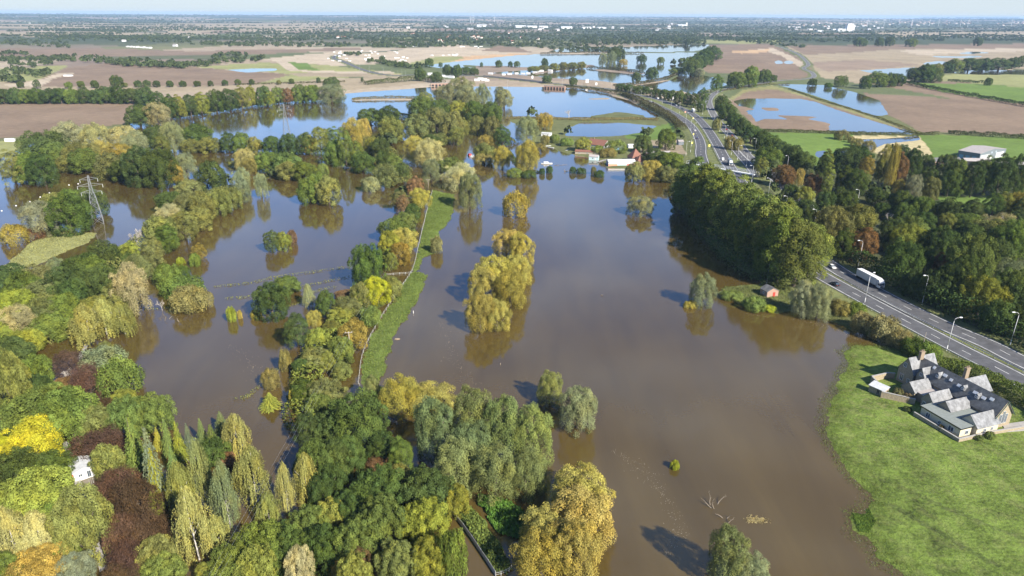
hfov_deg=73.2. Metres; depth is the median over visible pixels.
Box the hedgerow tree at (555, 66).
[549,63,559,70]
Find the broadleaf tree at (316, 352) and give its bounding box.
[300,347,333,373]
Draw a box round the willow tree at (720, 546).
[706,522,753,575]
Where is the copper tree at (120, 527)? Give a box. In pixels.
[100,512,144,561]
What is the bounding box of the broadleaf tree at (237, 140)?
[231,132,248,152]
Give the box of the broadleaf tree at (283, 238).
[275,231,292,251]
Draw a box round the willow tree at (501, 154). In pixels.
[493,145,512,168]
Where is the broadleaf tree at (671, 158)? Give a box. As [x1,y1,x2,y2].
[659,152,683,167]
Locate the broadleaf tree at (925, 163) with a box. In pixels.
[918,154,935,172]
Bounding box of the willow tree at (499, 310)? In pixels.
[485,298,512,332]
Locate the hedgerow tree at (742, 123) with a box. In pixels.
[734,117,749,134]
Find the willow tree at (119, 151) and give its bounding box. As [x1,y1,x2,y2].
[101,143,131,163]
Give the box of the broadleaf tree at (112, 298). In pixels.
[98,282,137,309]
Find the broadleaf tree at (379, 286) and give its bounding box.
[365,275,391,304]
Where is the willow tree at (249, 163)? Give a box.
[239,156,257,173]
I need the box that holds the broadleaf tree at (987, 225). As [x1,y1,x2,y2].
[973,217,1023,254]
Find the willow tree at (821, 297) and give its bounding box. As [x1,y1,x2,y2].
[805,282,833,322]
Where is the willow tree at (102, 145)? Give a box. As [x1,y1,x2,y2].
[91,139,110,154]
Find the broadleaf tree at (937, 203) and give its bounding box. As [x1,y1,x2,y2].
[927,200,946,215]
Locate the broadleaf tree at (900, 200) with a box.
[889,190,913,213]
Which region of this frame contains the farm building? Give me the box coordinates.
[927,157,960,164]
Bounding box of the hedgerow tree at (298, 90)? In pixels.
[291,84,306,102]
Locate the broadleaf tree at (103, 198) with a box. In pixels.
[74,186,110,217]
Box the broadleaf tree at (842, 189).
[833,186,846,201]
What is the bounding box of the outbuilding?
[575,149,598,153]
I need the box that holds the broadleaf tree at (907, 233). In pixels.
[882,223,929,257]
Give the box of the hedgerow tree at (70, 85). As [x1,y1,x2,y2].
[63,82,72,88]
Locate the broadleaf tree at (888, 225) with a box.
[875,217,893,249]
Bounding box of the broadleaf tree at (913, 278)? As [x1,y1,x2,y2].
[899,268,925,299]
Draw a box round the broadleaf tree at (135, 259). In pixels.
[122,253,150,274]
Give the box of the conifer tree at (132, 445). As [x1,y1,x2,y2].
[124,417,147,475]
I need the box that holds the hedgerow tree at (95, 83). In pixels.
[90,80,98,87]
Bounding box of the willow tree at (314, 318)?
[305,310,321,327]
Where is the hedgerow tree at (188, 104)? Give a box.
[181,94,198,115]
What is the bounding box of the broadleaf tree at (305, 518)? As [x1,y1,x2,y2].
[284,503,330,539]
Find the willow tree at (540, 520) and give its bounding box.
[518,501,565,561]
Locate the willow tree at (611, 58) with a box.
[605,50,616,66]
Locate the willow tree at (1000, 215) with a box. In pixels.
[978,212,1018,236]
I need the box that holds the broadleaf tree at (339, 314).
[326,307,352,323]
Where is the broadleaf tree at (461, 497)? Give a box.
[441,482,469,521]
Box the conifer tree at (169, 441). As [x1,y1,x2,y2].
[161,417,177,459]
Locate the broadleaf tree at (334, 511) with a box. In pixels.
[316,496,346,532]
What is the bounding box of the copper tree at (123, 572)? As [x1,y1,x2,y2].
[100,561,140,575]
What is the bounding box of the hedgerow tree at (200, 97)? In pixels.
[190,92,210,115]
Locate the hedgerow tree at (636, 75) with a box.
[631,72,640,81]
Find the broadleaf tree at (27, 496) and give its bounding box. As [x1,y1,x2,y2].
[0,464,75,529]
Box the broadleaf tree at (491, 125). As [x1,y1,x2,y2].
[483,115,499,135]
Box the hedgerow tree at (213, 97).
[205,89,227,111]
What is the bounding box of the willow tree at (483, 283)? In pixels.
[467,266,501,304]
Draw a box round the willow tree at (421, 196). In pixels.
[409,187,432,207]
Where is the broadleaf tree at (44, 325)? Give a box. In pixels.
[22,312,73,342]
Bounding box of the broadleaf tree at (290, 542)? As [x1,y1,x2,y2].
[268,523,316,575]
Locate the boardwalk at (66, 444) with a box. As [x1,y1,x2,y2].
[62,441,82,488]
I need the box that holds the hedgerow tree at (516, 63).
[513,61,520,66]
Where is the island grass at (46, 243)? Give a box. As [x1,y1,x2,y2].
[10,232,93,268]
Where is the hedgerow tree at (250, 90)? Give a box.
[245,85,256,106]
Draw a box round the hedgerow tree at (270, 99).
[262,89,274,106]
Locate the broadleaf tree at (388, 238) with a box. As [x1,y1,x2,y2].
[377,230,399,253]
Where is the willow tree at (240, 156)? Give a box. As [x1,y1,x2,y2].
[232,147,254,170]
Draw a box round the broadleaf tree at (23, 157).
[12,150,50,182]
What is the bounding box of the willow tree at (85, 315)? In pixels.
[66,303,110,350]
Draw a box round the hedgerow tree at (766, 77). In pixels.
[757,69,771,82]
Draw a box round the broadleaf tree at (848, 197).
[834,190,858,209]
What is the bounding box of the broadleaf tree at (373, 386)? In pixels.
[363,374,379,402]
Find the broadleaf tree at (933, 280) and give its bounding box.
[915,266,960,309]
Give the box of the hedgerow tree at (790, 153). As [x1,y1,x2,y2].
[783,144,806,169]
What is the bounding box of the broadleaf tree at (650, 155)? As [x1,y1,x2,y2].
[641,148,666,165]
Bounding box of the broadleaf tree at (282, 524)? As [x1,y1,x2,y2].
[256,518,293,557]
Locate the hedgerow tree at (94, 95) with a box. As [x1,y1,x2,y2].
[87,88,104,103]
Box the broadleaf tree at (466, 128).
[461,117,470,135]
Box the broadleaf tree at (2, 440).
[0,433,16,455]
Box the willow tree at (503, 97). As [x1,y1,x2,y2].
[494,89,513,107]
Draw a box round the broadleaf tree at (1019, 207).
[1010,197,1023,215]
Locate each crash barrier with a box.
[676,107,724,168]
[824,268,1023,370]
[849,296,1017,386]
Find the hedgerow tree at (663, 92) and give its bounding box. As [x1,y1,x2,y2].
[658,89,667,99]
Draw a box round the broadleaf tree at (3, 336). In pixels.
[0,335,26,366]
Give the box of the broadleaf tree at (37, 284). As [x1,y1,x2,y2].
[20,279,60,302]
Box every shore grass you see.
[721,283,894,350]
[812,344,891,574]
[817,340,918,575]
[852,508,875,532]
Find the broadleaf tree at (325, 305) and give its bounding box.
[315,289,335,317]
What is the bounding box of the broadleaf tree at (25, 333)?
[12,328,46,352]
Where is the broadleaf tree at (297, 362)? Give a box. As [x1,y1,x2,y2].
[291,358,308,378]
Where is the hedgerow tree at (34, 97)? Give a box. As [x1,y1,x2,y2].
[26,87,44,103]
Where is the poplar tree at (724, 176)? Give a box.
[693,169,740,227]
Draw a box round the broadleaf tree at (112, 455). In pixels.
[87,442,126,481]
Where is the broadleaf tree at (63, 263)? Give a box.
[59,252,100,272]
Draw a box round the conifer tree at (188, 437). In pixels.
[184,423,193,454]
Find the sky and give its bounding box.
[0,0,1023,18]
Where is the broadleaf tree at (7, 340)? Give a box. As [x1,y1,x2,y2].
[0,336,37,376]
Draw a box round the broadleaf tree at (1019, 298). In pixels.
[1000,285,1023,312]
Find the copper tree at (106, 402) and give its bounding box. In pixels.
[99,397,115,414]
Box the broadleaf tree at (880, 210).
[873,202,890,218]
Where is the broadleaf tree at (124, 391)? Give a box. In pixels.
[110,388,138,403]
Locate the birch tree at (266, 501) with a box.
[253,491,281,525]
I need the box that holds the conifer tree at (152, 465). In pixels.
[146,447,171,508]
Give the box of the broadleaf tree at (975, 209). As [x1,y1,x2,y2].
[962,198,985,220]
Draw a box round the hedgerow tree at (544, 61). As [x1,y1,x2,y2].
[541,58,547,64]
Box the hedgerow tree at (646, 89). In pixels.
[642,86,651,93]
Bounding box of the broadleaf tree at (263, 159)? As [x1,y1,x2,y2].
[254,151,276,172]
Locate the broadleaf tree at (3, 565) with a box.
[0,550,25,575]
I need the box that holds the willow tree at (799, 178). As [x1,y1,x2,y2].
[794,168,805,186]
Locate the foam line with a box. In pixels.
[613,449,683,552]
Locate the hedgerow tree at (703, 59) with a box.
[692,55,708,68]
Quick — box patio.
[1003,421,1023,431]
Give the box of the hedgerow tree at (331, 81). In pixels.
[322,76,339,87]
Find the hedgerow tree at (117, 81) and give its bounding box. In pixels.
[109,75,124,87]
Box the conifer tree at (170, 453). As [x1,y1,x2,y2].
[167,446,181,477]
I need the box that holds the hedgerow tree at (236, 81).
[234,79,240,84]
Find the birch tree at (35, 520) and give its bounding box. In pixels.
[14,509,63,558]
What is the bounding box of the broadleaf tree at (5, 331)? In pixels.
[0,318,20,339]
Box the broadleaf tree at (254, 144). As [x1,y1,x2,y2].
[246,136,262,153]
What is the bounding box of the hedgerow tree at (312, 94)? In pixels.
[302,85,319,102]
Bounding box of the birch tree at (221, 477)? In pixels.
[207,457,242,532]
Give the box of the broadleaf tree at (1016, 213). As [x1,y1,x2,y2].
[1012,210,1023,221]
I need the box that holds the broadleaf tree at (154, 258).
[140,234,166,267]
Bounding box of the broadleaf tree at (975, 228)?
[952,222,989,246]
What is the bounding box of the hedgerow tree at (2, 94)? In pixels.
[0,89,10,103]
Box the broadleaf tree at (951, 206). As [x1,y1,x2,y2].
[935,197,966,224]
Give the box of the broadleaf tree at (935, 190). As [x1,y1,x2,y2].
[921,176,941,199]
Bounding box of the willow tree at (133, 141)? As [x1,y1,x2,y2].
[118,129,148,154]
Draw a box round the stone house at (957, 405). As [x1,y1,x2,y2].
[896,349,1014,437]
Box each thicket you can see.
[0,274,145,346]
[21,184,248,300]
[133,92,338,115]
[150,142,347,159]
[228,160,316,177]
[282,277,369,429]
[338,126,415,187]
[380,198,425,270]
[399,113,516,143]
[668,185,792,289]
[838,243,1023,349]
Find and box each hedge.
[226,276,352,297]
[230,266,344,284]
[241,80,344,84]
[363,76,445,84]
[507,151,539,172]
[541,51,642,53]
[564,85,630,96]
[587,66,644,74]
[614,73,678,85]
[621,93,687,128]
[719,83,789,90]
[763,129,939,135]
[788,88,920,132]
[906,81,1023,104]
[939,356,1023,408]
[947,79,983,82]
[948,130,1023,138]
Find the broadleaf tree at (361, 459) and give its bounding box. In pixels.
[329,434,367,483]
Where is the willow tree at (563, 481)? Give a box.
[549,461,615,523]
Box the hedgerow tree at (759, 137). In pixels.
[752,129,770,148]
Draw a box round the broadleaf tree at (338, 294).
[334,289,353,302]
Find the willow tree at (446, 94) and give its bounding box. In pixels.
[435,84,456,109]
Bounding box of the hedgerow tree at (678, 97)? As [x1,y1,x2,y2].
[673,89,685,104]
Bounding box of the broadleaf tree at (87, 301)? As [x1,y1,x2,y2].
[78,295,109,314]
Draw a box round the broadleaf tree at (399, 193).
[391,190,409,212]
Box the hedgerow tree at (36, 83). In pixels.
[31,79,41,88]
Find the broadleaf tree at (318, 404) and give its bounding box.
[301,392,333,423]
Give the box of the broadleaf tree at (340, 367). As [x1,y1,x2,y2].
[330,361,352,380]
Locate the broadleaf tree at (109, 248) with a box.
[86,239,121,267]
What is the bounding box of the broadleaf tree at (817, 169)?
[814,155,830,177]
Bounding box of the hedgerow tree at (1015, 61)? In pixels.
[1006,57,1020,68]
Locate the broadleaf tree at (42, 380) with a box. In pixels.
[28,373,53,388]
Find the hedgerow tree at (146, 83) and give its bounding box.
[142,80,151,86]
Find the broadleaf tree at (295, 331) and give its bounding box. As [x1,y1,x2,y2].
[282,312,310,348]
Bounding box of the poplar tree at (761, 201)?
[735,193,780,258]
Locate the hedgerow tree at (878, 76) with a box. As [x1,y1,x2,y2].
[867,71,889,86]
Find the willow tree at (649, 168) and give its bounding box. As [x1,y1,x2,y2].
[642,159,661,181]
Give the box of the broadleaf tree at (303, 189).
[295,176,321,205]
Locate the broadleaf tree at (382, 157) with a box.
[374,149,390,166]
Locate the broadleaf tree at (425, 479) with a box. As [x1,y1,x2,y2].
[398,462,456,528]
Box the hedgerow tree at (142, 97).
[134,86,154,105]
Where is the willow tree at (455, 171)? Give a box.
[441,162,474,191]
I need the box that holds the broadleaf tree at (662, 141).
[656,128,675,149]
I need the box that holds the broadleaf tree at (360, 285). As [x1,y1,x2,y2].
[349,281,372,307]
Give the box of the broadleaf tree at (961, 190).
[951,170,971,195]
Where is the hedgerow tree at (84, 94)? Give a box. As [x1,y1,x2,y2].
[75,87,94,103]
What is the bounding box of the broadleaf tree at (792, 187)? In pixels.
[779,183,798,200]
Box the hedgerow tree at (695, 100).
[688,92,699,107]
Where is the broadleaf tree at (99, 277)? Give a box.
[83,262,121,298]
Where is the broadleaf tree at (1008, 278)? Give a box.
[985,266,1023,304]
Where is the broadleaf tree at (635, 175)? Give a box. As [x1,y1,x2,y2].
[624,161,644,181]
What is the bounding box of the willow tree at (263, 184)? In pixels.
[253,172,269,197]
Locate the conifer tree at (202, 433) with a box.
[197,418,207,443]
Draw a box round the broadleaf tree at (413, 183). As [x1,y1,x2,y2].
[406,175,424,197]
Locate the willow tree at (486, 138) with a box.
[476,134,495,146]
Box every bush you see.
[0,223,30,246]
[27,226,46,241]
[76,344,128,376]
[92,354,145,401]
[152,262,182,289]
[159,274,207,301]
[167,283,208,315]
[176,257,185,264]
[178,264,190,276]
[188,253,200,266]
[197,291,213,307]
[225,306,236,322]
[237,310,242,318]
[249,309,261,319]
[259,367,280,390]
[278,347,291,372]
[287,229,297,243]
[288,388,298,407]
[316,163,328,173]
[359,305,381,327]
[360,176,380,192]
[430,235,442,253]
[473,153,493,165]
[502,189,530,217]
[506,167,521,177]
[520,170,536,178]
[535,143,545,151]
[539,168,544,174]
[540,135,549,144]
[546,166,552,173]
[549,134,559,143]
[559,137,573,145]
[569,166,575,173]
[576,167,585,173]
[591,145,603,152]
[591,166,596,173]
[594,170,604,177]
[598,148,616,157]
[604,139,627,154]
[669,459,679,469]
[683,300,696,308]
[712,118,721,130]
[718,289,743,301]
[724,135,735,149]
[733,137,743,150]
[741,295,765,312]
[761,304,776,312]
[824,82,833,87]
[830,299,853,316]
[833,129,849,140]
[845,301,867,315]
[849,310,873,335]
[850,138,863,146]
[862,140,876,151]
[864,312,901,342]
[865,321,878,335]
[885,326,913,348]
[898,336,933,356]
[913,340,942,360]
[983,78,992,85]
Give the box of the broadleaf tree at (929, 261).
[917,245,935,273]
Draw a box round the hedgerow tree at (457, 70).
[452,64,461,76]
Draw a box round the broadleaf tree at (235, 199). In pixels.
[223,186,243,209]
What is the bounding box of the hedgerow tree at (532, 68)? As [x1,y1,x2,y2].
[527,66,539,71]
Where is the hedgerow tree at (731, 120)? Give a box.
[726,112,741,128]
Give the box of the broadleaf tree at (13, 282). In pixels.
[0,270,41,298]
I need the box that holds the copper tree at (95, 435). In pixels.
[65,423,128,466]
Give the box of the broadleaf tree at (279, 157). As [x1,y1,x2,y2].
[269,151,302,174]
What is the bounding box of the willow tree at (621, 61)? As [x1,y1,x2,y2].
[619,59,627,65]
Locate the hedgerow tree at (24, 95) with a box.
[16,89,35,103]
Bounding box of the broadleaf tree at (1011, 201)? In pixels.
[991,191,1016,214]
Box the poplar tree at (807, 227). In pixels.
[770,217,828,288]
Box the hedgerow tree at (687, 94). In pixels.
[683,92,690,106]
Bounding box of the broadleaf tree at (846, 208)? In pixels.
[837,205,855,223]
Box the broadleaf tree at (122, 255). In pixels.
[109,247,136,272]
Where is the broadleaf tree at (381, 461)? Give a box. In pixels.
[365,450,399,471]
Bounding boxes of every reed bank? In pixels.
[351,95,414,99]
[506,116,658,120]
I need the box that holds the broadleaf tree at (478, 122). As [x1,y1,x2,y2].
[469,115,484,134]
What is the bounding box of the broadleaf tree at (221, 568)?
[203,541,261,575]
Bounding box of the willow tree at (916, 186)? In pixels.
[905,174,923,196]
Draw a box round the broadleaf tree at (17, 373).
[0,346,33,406]
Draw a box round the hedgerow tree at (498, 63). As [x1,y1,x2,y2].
[495,60,502,67]
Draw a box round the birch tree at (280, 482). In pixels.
[273,461,296,514]
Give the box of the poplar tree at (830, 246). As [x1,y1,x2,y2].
[787,221,835,285]
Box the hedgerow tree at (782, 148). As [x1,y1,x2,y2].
[773,141,791,164]
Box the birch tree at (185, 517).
[170,485,220,569]
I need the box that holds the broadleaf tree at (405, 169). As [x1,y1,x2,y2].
[396,160,409,179]
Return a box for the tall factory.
[836,24,854,31]
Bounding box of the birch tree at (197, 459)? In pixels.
[186,437,217,512]
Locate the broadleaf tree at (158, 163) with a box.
[139,146,181,189]
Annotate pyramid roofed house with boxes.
[627,149,641,158]
[635,155,643,164]
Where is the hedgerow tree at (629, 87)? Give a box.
[623,84,634,92]
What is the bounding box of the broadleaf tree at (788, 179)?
[780,169,794,186]
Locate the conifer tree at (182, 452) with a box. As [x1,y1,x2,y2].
[172,421,189,464]
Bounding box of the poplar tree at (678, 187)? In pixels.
[671,172,688,202]
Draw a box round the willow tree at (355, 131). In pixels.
[342,116,364,150]
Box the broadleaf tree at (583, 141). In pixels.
[574,136,591,149]
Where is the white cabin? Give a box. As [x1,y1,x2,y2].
[68,455,94,480]
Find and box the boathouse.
[606,159,634,165]
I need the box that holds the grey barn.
[957,145,1005,158]
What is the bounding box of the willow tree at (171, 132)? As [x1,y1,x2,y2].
[157,120,184,152]
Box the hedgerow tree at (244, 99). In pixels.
[234,85,249,108]
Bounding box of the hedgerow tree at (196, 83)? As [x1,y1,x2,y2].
[193,80,200,86]
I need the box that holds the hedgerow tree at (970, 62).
[959,58,981,71]
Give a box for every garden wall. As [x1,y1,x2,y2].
[870,372,895,381]
[880,391,915,404]
[913,412,1023,441]
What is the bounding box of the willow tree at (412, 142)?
[402,135,428,161]
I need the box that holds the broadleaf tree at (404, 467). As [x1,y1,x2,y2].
[384,462,413,495]
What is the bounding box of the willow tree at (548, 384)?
[536,369,563,406]
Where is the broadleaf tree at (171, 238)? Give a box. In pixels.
[155,223,179,253]
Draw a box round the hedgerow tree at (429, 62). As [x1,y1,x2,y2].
[425,58,433,67]
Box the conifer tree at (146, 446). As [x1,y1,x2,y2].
[141,426,172,505]
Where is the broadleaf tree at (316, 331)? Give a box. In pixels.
[304,327,329,349]
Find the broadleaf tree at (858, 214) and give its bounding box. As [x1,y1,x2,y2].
[840,203,879,234]
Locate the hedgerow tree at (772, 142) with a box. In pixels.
[761,134,785,146]
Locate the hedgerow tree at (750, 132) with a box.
[739,124,762,143]
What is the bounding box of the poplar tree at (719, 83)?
[710,74,724,91]
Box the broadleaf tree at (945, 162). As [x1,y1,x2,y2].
[935,154,958,176]
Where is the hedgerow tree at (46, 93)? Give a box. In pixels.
[38,88,58,103]
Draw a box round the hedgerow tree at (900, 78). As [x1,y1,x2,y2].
[892,73,906,85]
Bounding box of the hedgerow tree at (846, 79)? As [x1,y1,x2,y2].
[839,75,848,86]
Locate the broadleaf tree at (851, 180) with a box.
[844,168,869,195]
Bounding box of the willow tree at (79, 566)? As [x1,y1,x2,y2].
[54,549,98,575]
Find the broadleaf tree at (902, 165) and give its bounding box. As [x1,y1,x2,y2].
[891,151,909,183]
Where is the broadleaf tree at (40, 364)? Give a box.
[21,353,54,384]
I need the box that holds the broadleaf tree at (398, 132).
[377,116,404,141]
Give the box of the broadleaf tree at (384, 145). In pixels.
[369,137,391,155]
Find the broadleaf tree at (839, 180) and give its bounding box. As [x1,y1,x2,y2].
[835,165,853,190]
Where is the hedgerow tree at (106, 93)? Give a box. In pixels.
[94,86,113,103]
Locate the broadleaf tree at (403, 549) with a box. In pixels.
[373,537,420,575]
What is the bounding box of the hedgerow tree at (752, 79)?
[743,65,759,86]
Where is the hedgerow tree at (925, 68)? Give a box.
[915,63,935,82]
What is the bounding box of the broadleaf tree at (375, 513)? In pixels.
[354,492,409,558]
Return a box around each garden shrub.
[891,387,904,395]
[902,406,912,412]
[903,393,913,401]
[974,434,984,441]
[983,431,995,439]
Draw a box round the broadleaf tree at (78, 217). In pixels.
[41,192,96,237]
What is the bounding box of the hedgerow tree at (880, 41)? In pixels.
[874,37,883,46]
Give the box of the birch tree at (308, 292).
[301,283,315,307]
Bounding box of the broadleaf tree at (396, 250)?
[390,242,410,266]
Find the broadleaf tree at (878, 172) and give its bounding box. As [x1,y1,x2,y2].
[872,156,886,183]
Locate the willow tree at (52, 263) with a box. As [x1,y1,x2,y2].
[46,257,63,271]
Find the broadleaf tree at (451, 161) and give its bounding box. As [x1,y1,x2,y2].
[436,156,464,176]
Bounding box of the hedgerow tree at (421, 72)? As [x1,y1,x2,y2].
[414,67,425,80]
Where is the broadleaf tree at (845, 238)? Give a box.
[832,227,854,259]
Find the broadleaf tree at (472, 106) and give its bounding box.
[462,100,483,120]
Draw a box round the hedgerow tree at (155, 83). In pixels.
[152,80,159,86]
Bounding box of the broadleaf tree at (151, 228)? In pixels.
[141,215,177,250]
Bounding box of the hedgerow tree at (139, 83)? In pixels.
[133,80,142,87]
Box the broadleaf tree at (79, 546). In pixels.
[45,535,82,564]
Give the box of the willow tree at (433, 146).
[412,137,446,168]
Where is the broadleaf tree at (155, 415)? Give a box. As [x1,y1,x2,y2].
[128,391,177,438]
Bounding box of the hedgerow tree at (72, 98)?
[61,88,82,103]
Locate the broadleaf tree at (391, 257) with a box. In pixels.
[384,252,398,270]
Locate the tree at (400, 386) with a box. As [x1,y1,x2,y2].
[375,372,424,423]
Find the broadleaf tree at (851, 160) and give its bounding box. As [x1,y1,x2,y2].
[831,145,861,171]
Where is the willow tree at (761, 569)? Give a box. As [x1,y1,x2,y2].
[730,550,769,575]
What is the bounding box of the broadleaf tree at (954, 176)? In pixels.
[937,169,963,197]
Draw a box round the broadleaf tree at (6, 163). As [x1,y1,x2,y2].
[0,149,25,186]
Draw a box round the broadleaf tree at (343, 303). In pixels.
[330,296,361,318]
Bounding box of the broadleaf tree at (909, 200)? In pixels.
[904,196,920,214]
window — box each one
[947,425,953,432]
[1000,411,1005,422]
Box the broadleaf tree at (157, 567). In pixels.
[135,550,188,575]
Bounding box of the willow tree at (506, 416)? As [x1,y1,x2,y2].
[480,394,528,463]
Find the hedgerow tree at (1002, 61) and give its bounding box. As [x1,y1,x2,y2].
[990,57,1012,69]
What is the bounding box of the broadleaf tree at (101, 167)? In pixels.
[91,152,125,181]
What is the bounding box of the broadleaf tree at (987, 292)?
[950,275,1013,322]
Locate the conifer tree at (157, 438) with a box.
[153,427,164,451]
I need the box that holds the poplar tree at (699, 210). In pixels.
[694,178,720,223]
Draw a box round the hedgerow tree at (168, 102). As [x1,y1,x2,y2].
[160,93,179,118]
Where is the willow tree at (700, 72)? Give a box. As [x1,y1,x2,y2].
[694,68,704,75]
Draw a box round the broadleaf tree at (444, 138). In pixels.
[433,133,448,145]
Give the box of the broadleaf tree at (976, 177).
[962,159,987,197]
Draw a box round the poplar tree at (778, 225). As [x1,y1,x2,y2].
[759,206,804,282]
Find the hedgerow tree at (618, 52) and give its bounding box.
[607,47,622,62]
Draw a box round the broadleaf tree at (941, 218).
[935,212,957,230]
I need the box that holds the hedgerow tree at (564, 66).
[558,62,568,70]
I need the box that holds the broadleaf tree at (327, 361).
[317,350,335,372]
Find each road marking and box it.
[335,50,1023,367]
[654,102,1022,374]
[707,50,809,184]
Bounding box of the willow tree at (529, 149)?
[514,138,539,175]
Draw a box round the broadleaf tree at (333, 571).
[327,560,343,575]
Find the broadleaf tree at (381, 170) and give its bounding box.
[371,162,399,187]
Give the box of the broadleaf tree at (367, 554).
[345,540,374,574]
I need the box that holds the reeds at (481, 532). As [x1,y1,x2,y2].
[455,502,511,573]
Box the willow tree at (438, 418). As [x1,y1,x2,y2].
[411,394,459,464]
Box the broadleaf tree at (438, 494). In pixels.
[419,481,446,513]
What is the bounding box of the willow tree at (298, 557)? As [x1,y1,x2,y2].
[283,544,315,575]
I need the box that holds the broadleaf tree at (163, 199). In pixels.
[153,191,179,210]
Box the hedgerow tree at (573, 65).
[568,62,578,69]
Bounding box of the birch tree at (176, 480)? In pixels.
[165,459,199,523]
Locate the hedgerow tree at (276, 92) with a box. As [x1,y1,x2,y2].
[271,86,286,103]
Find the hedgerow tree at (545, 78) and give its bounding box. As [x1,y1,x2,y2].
[542,75,551,82]
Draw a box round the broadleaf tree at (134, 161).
[119,144,158,188]
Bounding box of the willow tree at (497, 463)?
[469,441,522,507]
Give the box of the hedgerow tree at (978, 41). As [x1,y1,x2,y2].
[973,37,982,45]
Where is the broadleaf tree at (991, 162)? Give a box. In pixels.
[972,155,1003,196]
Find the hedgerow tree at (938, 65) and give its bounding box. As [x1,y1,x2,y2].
[933,63,943,71]
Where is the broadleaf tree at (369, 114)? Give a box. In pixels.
[356,108,381,125]
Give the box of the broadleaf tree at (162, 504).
[148,491,165,518]
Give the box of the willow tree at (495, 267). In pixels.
[473,253,513,292]
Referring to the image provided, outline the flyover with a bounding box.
[480,75,541,81]
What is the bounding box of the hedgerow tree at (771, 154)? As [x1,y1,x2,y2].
[755,149,783,163]
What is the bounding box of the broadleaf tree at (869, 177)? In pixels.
[855,171,871,191]
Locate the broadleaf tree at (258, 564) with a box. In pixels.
[231,542,280,575]
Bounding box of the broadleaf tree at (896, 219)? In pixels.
[891,216,916,225]
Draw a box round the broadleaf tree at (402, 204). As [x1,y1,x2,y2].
[395,194,409,213]
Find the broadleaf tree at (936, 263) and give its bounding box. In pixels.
[929,251,948,274]
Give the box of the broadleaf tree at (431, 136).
[422,133,441,149]
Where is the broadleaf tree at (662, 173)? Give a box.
[653,165,675,182]
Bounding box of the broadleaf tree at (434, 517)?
[396,496,451,555]
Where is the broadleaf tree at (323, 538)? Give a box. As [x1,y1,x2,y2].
[302,522,345,575]
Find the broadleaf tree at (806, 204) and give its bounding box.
[794,199,818,218]
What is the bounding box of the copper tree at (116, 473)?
[92,463,145,512]
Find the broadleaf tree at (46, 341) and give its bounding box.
[17,332,48,349]
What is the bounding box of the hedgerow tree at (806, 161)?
[792,151,816,172]
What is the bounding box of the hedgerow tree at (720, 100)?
[714,95,730,111]
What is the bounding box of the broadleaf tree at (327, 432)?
[307,409,348,446]
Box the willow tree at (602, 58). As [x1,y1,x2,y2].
[598,52,607,66]
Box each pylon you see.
[77,175,103,224]
[279,104,290,134]
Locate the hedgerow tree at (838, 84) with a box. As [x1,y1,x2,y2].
[834,75,844,86]
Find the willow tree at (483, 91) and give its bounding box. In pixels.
[475,83,492,104]
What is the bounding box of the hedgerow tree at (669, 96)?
[666,90,675,100]
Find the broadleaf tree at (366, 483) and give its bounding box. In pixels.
[349,462,408,524]
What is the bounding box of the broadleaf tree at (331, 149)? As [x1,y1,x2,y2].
[322,140,344,166]
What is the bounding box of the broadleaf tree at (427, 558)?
[406,534,451,575]
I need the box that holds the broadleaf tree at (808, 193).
[793,186,815,202]
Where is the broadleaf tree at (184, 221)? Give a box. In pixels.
[169,209,198,241]
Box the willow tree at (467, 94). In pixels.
[455,85,481,115]
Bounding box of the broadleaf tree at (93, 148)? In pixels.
[81,141,103,171]
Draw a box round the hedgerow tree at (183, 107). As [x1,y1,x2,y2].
[170,94,187,117]
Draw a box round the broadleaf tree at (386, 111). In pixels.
[372,105,400,125]
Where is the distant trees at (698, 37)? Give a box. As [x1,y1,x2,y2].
[0,13,1023,348]
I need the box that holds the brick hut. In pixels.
[760,284,778,296]
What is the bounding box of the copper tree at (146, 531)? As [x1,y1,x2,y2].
[119,510,174,561]
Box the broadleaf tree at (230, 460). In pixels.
[215,451,235,469]
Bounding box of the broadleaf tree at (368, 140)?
[363,135,378,154]
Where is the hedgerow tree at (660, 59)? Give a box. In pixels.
[656,57,664,63]
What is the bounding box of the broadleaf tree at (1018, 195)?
[1005,192,1023,213]
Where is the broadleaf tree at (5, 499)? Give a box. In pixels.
[0,490,13,510]
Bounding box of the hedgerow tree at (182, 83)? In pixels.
[179,81,186,86]
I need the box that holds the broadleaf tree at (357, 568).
[336,549,373,575]
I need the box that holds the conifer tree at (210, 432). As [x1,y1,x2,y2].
[204,424,218,458]
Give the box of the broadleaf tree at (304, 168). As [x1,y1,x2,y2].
[289,161,317,179]
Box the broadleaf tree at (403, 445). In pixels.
[387,435,413,469]
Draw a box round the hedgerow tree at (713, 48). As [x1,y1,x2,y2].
[702,45,722,59]
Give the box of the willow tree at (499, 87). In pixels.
[494,86,505,95]
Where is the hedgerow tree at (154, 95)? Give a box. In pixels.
[148,91,167,116]
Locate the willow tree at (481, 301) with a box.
[462,291,496,332]
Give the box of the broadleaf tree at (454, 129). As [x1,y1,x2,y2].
[448,126,463,145]
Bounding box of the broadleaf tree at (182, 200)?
[171,193,195,211]
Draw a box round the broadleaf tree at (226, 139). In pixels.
[219,132,235,152]
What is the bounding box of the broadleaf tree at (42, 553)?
[1,541,77,575]
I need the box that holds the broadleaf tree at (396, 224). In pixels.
[376,217,408,236]
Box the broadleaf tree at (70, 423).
[31,385,103,453]
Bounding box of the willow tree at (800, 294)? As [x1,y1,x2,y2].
[787,279,818,319]
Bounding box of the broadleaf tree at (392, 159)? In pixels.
[385,152,402,172]
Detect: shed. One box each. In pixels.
[4,138,14,141]
[128,230,141,242]
[589,154,598,160]
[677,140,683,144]
[868,380,889,395]
[961,158,989,164]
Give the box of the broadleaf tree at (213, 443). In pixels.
[200,436,235,471]
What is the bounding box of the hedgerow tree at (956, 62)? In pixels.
[945,58,965,72]

